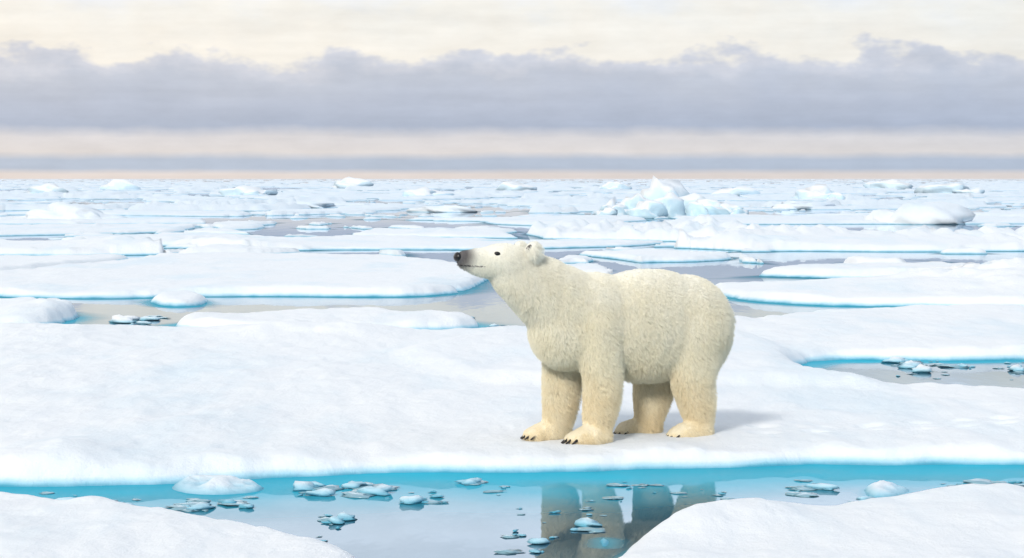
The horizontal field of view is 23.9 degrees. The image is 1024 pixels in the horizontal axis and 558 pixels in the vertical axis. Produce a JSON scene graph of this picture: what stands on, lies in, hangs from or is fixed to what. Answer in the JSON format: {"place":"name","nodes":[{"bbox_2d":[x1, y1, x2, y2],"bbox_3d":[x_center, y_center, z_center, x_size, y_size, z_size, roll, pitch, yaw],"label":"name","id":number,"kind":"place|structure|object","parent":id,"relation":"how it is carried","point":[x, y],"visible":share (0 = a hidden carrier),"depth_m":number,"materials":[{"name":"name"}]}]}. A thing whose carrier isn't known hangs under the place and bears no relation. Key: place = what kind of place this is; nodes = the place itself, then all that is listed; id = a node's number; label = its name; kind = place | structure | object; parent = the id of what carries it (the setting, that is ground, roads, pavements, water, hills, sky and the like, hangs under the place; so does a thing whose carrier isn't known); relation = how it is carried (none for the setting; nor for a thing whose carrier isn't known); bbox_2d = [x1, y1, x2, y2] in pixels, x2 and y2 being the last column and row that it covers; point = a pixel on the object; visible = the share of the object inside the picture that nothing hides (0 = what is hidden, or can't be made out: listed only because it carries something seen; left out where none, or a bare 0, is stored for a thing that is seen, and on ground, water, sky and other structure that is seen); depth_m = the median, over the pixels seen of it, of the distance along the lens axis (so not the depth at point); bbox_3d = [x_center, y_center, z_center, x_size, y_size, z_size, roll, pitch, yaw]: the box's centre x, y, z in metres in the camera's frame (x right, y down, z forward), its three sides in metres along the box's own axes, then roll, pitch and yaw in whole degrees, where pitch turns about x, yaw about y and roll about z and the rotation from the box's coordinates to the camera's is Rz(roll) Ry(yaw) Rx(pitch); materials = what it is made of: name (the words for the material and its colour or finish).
{"place":"outdoors","nodes":[
{"label":"outdoors","id":0,"kind":"place"},
{"bbox_2d":[23,176,984,217],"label":"ice ridge","id":1,"kind":"structure","parent":0,"point":[666,198],"depth_m":229.02,"materials":[{"name":"white ice"}]},
{"bbox_2d":[0,179,1023,557],"bbox_3d":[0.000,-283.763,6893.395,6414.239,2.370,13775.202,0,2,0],"label":"pack ice","id":2,"kind":"structure","parent":0,"point":[212,403],"depth_m":24.09,"materials":[{"name":"white snow"}]},
{"bbox_2d":[12,201,974,224],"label":"snow mounds","id":3,"kind":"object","parent":2,"relation":"on","point":[933,213],"visible":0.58,"depth_m":113.07,"materials":[{"name":"white snow"}]},
{"bbox_2d":[453,240,736,444],"bbox_3d":[0.617,0.471,18.093,2.243,1.519,0.676,-1,3,-22],"label":"polar bear","id":4,"kind":"object","parent":2,"relation":"on","point":[659,339],"visible":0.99,"depth_m":17.93},
{"bbox_2d":[0,179,1023,557],"bbox_3d":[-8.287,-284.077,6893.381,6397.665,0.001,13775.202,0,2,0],"label":"sea","id":5,"kind":"structure","parent":0,"point":[470,521],"depth_m":16.76,"materials":[{"name":"blue liquid"}]},
{"bbox_2d":[39,314,1023,553],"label":"brash ice","id":6,"kind":"structure","parent":5,"relation":"on","point":[359,490],"depth_m":15.84,"materials":[{"name":"white ice"}]},
{"bbox_2d":[0,0,1023,178],"label":"sky","id":7,"kind":"structure","parent":0,"point":[90,89],"materials":[{"name":"grey"}]}
]}

